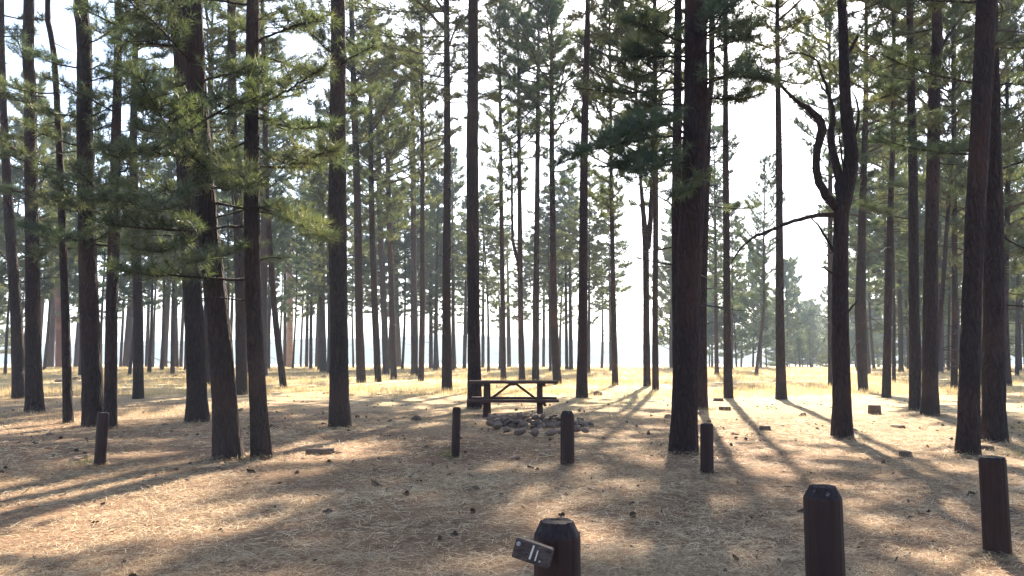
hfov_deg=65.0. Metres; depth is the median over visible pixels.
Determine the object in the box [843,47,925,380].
pine tree
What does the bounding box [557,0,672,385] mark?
pine tree
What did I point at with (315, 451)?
log
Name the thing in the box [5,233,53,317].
pine tree
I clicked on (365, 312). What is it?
pine tree
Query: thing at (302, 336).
pine tree
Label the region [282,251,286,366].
pine tree
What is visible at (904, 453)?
tree stump
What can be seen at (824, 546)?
wooden post
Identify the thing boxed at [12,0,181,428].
pine tree
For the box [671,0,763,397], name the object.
pine tree
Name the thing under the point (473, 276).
pine tree
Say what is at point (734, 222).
pine tree
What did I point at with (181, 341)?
pine tree
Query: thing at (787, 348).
pine tree
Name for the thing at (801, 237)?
sky
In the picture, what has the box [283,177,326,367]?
pine tree
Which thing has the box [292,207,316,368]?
pine tree
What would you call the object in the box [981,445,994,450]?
tree stump
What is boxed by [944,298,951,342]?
pine tree
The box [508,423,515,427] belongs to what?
stone
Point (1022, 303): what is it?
pine tree
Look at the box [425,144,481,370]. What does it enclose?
pine tree
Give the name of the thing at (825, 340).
pine tree
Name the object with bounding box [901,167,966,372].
pine tree
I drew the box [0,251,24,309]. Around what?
pine tree
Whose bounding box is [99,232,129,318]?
pine tree
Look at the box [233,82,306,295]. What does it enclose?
pine tree
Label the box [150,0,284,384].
pine tree
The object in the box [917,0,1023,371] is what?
pine tree
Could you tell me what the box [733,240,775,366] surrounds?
pine tree
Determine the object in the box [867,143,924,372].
pine tree
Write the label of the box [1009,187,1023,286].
pine tree
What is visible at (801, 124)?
pine tree
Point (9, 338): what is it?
pine tree
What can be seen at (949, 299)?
pine tree
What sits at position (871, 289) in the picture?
pine tree
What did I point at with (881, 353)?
pine tree
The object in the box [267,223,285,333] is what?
pine tree
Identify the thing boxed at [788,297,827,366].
pine tree
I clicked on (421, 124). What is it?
pine tree
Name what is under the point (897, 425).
tree stump
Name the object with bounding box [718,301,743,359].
pine tree
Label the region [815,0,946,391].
pine tree
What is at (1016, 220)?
pine tree
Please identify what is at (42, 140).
pine tree
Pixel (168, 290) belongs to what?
pine tree
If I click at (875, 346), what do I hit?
pine tree
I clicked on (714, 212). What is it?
pine tree
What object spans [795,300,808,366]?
pine tree
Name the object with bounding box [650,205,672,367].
pine tree
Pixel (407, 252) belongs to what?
pine tree
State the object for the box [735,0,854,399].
pine tree
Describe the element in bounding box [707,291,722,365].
pine tree
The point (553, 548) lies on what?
wooden post
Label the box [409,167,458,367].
pine tree
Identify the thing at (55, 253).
pine tree
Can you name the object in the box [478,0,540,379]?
pine tree
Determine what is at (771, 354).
pine tree
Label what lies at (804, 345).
pine tree
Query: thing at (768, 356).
pine tree
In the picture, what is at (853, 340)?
pine tree
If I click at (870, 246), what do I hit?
pine tree
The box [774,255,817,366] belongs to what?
pine tree
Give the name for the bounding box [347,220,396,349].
pine tree
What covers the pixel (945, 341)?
pine tree
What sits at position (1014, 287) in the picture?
pine tree
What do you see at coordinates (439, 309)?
pine tree
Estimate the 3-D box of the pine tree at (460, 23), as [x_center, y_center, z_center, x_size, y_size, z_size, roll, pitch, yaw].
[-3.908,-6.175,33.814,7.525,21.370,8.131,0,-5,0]
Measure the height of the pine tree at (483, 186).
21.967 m
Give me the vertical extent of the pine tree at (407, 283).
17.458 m
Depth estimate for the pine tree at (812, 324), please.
148.08 m
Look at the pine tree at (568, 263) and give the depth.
82.49 m
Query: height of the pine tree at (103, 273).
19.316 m
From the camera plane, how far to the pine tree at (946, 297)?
87.19 m
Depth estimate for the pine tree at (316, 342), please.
105.63 m
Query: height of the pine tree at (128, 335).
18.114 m
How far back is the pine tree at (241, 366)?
30.12 m
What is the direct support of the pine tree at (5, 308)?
on the ground at (860, 401)
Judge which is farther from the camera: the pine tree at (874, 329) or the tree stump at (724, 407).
the pine tree at (874, 329)
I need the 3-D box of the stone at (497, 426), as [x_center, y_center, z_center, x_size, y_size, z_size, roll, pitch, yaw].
[-0.278,2.676,15.548,0.211,0.116,0.264,-20,-24,-3]
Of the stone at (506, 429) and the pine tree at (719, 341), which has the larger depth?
the pine tree at (719, 341)
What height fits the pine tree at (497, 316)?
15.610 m
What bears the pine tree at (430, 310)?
on the ground at (860, 401)
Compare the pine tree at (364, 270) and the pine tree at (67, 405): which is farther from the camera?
the pine tree at (364, 270)
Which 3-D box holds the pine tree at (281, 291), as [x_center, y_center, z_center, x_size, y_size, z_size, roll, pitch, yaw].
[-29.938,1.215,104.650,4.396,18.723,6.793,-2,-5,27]
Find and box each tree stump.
[713,398,723,400]
[718,406,730,410]
[759,425,770,430]
[868,404,881,413]
[891,424,904,427]
[899,450,912,456]
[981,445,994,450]
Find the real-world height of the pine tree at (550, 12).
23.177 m
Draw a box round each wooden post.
[94,412,108,466]
[451,407,460,457]
[512,517,580,575]
[560,410,573,466]
[700,423,713,474]
[803,484,845,575]
[978,455,1011,558]
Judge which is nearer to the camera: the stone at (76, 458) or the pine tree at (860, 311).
the stone at (76, 458)
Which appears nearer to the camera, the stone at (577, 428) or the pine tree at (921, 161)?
the stone at (577, 428)
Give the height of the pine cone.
0.067 m
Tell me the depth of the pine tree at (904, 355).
121.58 m
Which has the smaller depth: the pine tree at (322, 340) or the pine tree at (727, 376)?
the pine tree at (727, 376)
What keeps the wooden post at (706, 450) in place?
on the ground at (860, 401)
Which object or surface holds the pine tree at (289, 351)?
on the ground at (860, 401)
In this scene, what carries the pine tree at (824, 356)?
on the ground at (860, 401)
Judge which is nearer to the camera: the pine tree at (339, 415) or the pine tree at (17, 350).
the pine tree at (339, 415)
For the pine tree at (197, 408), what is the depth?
17.70 m
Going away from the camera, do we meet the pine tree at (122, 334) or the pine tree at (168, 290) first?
the pine tree at (168, 290)
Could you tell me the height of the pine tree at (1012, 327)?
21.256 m
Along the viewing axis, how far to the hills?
687.46 m
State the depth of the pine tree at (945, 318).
98.14 m
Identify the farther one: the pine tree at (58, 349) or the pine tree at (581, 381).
the pine tree at (58, 349)
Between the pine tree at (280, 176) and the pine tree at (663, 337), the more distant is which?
the pine tree at (663, 337)
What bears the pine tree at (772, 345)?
on the ground at (860, 401)
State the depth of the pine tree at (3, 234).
69.20 m
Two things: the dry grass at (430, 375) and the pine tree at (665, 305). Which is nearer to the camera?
the dry grass at (430, 375)
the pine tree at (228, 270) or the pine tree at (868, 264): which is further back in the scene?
the pine tree at (228, 270)
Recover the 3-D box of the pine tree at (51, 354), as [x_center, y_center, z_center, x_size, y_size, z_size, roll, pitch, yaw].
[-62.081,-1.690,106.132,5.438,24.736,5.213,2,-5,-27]
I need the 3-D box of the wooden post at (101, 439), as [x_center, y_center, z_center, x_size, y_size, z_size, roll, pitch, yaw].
[-5.335,2.083,10.429,0.145,0.940,0.145,5,-7,-31]
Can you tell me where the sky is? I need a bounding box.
[0,0,1023,345]
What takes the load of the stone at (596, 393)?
on the ground at (860, 401)
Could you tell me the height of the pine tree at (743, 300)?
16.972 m
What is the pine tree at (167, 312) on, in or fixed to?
on the ground at (860, 401)
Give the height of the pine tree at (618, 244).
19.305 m
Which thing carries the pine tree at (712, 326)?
on the ground at (860, 401)
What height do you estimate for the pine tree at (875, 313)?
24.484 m
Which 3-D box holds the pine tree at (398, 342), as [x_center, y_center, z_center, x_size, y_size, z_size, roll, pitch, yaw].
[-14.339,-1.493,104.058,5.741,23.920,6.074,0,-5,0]
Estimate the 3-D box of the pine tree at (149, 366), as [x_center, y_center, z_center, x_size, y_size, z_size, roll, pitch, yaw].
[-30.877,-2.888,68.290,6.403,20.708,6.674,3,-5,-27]
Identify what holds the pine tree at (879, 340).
on the ground at (860, 401)
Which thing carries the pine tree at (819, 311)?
on the ground at (860, 401)
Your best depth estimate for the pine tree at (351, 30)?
43.34 m
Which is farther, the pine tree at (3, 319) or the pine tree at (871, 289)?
the pine tree at (3, 319)
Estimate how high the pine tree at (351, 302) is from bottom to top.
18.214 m
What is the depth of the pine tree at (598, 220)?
67.32 m
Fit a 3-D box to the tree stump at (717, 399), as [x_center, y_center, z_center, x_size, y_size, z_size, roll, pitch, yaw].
[6.636,3.632,25.827,0.381,0.204,0.411,0,-5,0]
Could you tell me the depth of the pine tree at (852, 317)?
165.39 m
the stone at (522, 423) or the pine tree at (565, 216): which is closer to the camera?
the stone at (522, 423)
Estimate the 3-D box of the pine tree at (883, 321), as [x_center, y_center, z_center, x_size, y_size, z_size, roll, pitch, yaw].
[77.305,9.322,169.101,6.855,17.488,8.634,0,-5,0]
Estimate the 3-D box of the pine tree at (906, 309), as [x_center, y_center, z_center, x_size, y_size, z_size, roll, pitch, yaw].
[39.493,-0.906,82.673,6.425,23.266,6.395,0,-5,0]
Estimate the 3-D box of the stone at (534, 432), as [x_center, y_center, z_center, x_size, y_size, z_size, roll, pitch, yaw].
[0.399,2.563,14.224,0.173,0.136,0.187,-12,-24,12]
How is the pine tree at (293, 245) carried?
on the ground at (860, 401)
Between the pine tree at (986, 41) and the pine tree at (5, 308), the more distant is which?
the pine tree at (5, 308)
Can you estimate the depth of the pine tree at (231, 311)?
102.98 m
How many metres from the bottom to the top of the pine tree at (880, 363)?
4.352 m
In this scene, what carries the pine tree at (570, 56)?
on the ground at (860, 401)
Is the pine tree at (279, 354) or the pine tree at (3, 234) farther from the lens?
the pine tree at (3, 234)
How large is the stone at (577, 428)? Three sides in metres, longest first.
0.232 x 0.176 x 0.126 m
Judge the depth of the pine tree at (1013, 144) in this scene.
34.52 m
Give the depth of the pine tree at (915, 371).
21.60 m
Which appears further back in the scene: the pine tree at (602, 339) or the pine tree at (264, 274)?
the pine tree at (602, 339)
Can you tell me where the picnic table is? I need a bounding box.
[467,380,558,417]
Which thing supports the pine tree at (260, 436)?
on the ground at (860, 401)
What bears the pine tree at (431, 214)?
on the ground at (860, 401)
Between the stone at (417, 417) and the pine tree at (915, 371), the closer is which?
the stone at (417, 417)
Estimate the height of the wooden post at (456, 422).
0.975 m
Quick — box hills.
[0,335,1022,363]
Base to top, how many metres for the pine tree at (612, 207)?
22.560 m
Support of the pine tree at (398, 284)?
on the ground at (860, 401)
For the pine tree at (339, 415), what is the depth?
16.62 m
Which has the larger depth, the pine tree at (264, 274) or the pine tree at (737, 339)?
the pine tree at (737, 339)
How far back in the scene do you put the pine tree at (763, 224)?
57.52 m
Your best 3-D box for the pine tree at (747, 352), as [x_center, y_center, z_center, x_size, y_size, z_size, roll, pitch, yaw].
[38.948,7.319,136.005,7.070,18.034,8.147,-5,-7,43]
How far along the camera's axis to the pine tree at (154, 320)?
102.83 m
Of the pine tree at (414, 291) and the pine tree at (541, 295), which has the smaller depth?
the pine tree at (414, 291)
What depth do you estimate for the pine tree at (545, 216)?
75.19 m
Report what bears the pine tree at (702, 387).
on the ground at (860, 401)
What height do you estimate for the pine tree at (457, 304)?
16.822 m
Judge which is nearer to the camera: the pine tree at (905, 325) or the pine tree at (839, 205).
the pine tree at (839, 205)
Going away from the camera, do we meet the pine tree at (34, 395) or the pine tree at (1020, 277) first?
the pine tree at (34, 395)
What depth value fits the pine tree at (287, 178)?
71.68 m
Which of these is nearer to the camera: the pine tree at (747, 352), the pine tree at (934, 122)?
the pine tree at (934, 122)
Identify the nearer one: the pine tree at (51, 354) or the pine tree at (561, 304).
the pine tree at (561, 304)
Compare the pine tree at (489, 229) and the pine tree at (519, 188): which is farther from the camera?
the pine tree at (489, 229)
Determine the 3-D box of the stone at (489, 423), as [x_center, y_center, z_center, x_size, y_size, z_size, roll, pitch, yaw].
[-0.419,2.707,15.985,0.187,0.099,0.186,2,-19,35]
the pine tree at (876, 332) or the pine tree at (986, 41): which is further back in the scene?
the pine tree at (876, 332)
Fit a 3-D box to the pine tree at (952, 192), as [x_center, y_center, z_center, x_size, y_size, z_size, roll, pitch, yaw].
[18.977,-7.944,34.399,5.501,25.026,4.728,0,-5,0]
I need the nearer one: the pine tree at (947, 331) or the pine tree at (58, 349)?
the pine tree at (58, 349)
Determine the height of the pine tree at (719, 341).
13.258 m
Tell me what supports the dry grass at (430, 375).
on the ground at (860, 401)
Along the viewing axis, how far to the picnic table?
19.14 m
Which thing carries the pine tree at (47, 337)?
on the ground at (860, 401)
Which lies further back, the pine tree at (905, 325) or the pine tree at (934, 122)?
the pine tree at (905, 325)
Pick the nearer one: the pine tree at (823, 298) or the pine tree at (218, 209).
the pine tree at (218, 209)
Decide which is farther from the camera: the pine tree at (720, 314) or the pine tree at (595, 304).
the pine tree at (720, 314)
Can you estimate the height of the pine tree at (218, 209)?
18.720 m
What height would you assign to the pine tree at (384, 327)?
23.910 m
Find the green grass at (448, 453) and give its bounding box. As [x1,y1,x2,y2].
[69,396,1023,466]
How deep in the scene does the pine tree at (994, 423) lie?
13.43 m
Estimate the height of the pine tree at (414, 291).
25.448 m
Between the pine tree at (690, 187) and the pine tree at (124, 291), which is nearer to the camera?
the pine tree at (690, 187)
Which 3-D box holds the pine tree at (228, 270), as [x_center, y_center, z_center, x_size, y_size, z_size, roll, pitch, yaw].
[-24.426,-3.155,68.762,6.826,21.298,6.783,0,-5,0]
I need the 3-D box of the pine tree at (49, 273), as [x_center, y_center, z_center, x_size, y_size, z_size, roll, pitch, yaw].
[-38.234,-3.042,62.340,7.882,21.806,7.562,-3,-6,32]
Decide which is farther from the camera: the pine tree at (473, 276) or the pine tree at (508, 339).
the pine tree at (508, 339)
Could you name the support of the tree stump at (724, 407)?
on the ground at (860, 401)
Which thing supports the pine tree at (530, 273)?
on the ground at (860, 401)
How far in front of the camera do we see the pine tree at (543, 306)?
105.74 m
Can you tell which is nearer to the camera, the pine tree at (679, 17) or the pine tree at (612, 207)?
the pine tree at (679, 17)
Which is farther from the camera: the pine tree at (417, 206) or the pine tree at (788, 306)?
the pine tree at (788, 306)
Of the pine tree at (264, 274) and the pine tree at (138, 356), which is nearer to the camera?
the pine tree at (138, 356)
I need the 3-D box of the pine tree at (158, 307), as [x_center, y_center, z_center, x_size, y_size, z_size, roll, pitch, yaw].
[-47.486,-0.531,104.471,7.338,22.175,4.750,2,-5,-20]
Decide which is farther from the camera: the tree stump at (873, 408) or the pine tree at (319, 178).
the pine tree at (319, 178)
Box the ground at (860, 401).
[0,364,1023,575]
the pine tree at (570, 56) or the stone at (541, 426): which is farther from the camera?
the pine tree at (570, 56)
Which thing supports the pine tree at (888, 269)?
on the ground at (860, 401)
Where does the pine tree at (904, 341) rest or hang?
on the ground at (860, 401)
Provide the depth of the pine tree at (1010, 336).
153.10 m
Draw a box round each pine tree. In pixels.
[0,0,54,398]
[0,0,107,412]
[0,0,131,423]
[0,70,77,353]
[0,113,70,374]
[0,135,24,288]
[0,193,7,314]
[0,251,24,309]
[0,291,10,353]
[0,318,24,353]
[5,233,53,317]
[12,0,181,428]
[18,0,154,427]
[39,88,109,374]
[39,187,76,367]
[39,207,54,366]
[40,242,50,349]
[41,153,73,369]
[43,113,104,359]
[49,227,78,333]
[60,0,325,460]
[71,2,240,423]
[71,262,79,366]
[85,0,356,460]
[90,0,239,398]
[95,166,124,343]
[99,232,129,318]
[105,66,175,374]
[118,254,144,366]
[120,141,176,372]
[122,259,142,366]
[141,222,171,366]
[141,256,168,366]
[143,70,223,373]
[144,178,181,370]
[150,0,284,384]
[155,237,180,367]
[159,261,172,366]
[162,250,202,369]
[169,190,234,292]
[177,261,183,366]
[205,0,295,394]
[216,128,271,342]
[221,122,304,364]
[221,223,234,337]
[227,33,304,375]
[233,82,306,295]
[236,0,311,387]
[260,161,293,367]
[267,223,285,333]
[271,164,326,367]
[274,234,302,341]
[278,0,383,427]
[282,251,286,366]
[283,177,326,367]
[286,198,292,366]
[287,164,328,369]
[289,132,351,372]
[291,86,386,373]
[291,234,325,366]
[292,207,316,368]
[294,246,326,365]
[309,0,424,382]
[315,17,416,381]
[326,217,386,367]
[345,0,505,390]
[346,79,410,374]
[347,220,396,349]
[347,238,378,313]
[356,22,443,378]
[362,182,436,369]
[362,183,426,369]
[375,39,443,375]
[387,0,463,380]
[387,210,410,366]
[395,233,439,352]
[407,151,465,370]
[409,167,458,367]
[417,216,463,369]
[417,221,441,367]
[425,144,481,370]
[432,224,483,368]
[441,247,481,333]
[451,195,514,371]
[454,194,486,368]
[455,0,504,408]
[461,182,504,367]
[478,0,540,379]
[478,0,576,379]
[480,228,514,368]
[491,0,564,379]
[492,224,523,366]
[495,0,611,383]
[506,238,533,321]
[513,239,545,343]
[522,189,567,370]
[529,220,578,304]
[532,245,557,366]
[539,250,578,366]
[540,176,591,369]
[545,0,795,455]
[547,164,591,369]
[549,0,620,397]
[549,162,620,372]
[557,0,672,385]
[563,0,707,389]
[566,175,633,369]
[572,0,630,384]
[574,233,606,361]
[577,247,625,368]
[609,0,748,361]
[649,235,710,366]
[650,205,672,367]
[659,275,713,354]
[660,123,740,374]
[667,0,763,408]
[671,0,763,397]
[707,200,753,367]
[707,243,733,348]
[707,280,722,366]
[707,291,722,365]
[707,304,722,340]
[713,268,757,366]
[718,0,883,439]
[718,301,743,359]
[732,152,789,375]
[733,237,775,367]
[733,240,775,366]
[733,280,757,366]
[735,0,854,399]
[751,286,775,365]
[756,296,796,364]
[762,315,798,366]
[765,258,805,366]
[769,340,795,365]
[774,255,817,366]
[779,0,876,385]
[785,315,823,366]
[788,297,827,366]
[790,337,811,366]
[791,308,827,366]
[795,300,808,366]
[801,303,824,366]
[804,326,818,366]
[810,306,854,352]
[813,189,879,370]
[814,285,827,363]
[814,336,827,367]
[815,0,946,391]
[815,0,951,397]
[817,232,867,367]
[818,305,854,360]
[824,123,919,355]
[837,0,1023,456]
[838,106,899,373]
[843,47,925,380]
[848,169,886,368]
[849,289,876,364]
[850,333,855,366]
[851,0,1004,410]
[851,281,876,366]
[857,0,975,416]
[863,0,1023,443]
[866,243,908,360]
[866,306,897,356]
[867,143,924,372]
[868,325,881,364]
[871,299,883,366]
[872,174,923,368]
[873,293,897,366]
[873,297,903,366]
[876,347,897,366]
[882,270,945,346]
[888,1,974,369]
[895,153,945,370]
[895,211,951,364]
[896,0,1023,389]
[896,291,921,353]
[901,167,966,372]
[903,335,906,366]
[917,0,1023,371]
[919,210,951,367]
[920,191,965,367]
[941,155,967,371]
[944,291,960,365]
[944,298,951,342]
[944,331,950,366]
[947,160,967,298]
[948,0,1023,385]
[958,234,1023,321]
[1003,132,1023,375]
[1004,166,1023,370]
[1004,200,1023,330]
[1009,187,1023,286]
[1009,221,1023,362]
[1009,275,1022,356]
[1009,324,1022,356]
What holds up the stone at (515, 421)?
on the stone
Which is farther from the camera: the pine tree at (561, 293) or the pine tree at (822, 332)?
the pine tree at (822, 332)
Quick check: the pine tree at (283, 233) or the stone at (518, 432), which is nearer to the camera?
the stone at (518, 432)
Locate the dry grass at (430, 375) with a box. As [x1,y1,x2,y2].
[0,365,1023,424]
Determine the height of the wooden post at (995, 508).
0.962 m
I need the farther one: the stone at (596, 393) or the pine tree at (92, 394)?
the stone at (596, 393)
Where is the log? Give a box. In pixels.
[305,448,341,454]
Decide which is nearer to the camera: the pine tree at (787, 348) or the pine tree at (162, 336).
the pine tree at (162, 336)
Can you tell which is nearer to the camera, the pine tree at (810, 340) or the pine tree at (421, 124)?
the pine tree at (421, 124)
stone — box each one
[69,457,80,460]
[411,415,421,420]
[486,421,494,426]
[492,422,501,429]
[503,426,509,432]
[504,419,511,424]
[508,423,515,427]
[512,419,519,423]
[514,429,525,435]
[519,420,525,426]
[530,429,538,436]
[536,423,545,427]
[544,429,556,435]
[574,425,580,431]
[581,427,588,432]
[593,391,601,395]
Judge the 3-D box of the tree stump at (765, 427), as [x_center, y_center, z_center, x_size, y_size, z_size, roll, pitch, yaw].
[4.931,2.772,15.651,0.253,0.196,0.255,0,-5,0]
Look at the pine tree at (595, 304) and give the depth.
88.59 m
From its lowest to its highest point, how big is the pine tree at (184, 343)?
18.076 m
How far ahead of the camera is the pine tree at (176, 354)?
97.71 m
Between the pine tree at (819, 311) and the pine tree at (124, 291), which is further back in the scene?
the pine tree at (819, 311)
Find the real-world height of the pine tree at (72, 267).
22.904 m
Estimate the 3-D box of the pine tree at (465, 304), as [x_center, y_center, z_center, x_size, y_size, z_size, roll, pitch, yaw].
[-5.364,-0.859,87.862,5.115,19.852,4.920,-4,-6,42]
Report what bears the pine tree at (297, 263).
on the ground at (860, 401)
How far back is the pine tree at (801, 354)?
109.91 m
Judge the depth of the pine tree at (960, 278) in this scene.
86.20 m
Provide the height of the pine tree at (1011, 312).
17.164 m
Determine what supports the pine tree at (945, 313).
on the ground at (860, 401)
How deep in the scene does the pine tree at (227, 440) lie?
10.85 m
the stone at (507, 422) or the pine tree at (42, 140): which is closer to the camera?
the stone at (507, 422)
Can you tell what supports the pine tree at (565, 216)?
on the ground at (860, 401)
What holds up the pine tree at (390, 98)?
on the ground at (860, 401)
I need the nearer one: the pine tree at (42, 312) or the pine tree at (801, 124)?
the pine tree at (801, 124)
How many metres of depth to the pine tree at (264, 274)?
55.51 m
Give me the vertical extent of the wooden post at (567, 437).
0.957 m
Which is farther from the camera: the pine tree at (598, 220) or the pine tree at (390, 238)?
the pine tree at (598, 220)
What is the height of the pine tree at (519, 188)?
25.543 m
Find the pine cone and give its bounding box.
[629,511,635,517]
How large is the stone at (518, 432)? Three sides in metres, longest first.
0.225 x 0.181 x 0.118 m
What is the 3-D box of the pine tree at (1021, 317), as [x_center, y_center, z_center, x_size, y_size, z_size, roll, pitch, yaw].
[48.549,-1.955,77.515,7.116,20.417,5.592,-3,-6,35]
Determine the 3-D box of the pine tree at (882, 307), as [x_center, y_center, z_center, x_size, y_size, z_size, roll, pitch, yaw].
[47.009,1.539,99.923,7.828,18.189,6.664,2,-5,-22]
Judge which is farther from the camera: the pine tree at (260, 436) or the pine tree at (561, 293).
the pine tree at (561, 293)
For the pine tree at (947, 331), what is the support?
on the ground at (860, 401)
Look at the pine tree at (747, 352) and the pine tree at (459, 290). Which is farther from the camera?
the pine tree at (747, 352)
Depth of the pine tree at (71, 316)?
97.28 m
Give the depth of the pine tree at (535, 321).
45.03 m
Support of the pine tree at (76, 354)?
on the ground at (860, 401)
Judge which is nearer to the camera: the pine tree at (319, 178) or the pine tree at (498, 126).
the pine tree at (498, 126)
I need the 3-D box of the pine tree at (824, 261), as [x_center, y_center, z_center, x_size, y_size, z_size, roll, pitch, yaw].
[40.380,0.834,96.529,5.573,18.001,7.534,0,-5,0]
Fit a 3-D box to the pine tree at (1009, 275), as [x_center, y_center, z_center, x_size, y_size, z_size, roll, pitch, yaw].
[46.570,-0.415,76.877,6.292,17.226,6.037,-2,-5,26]

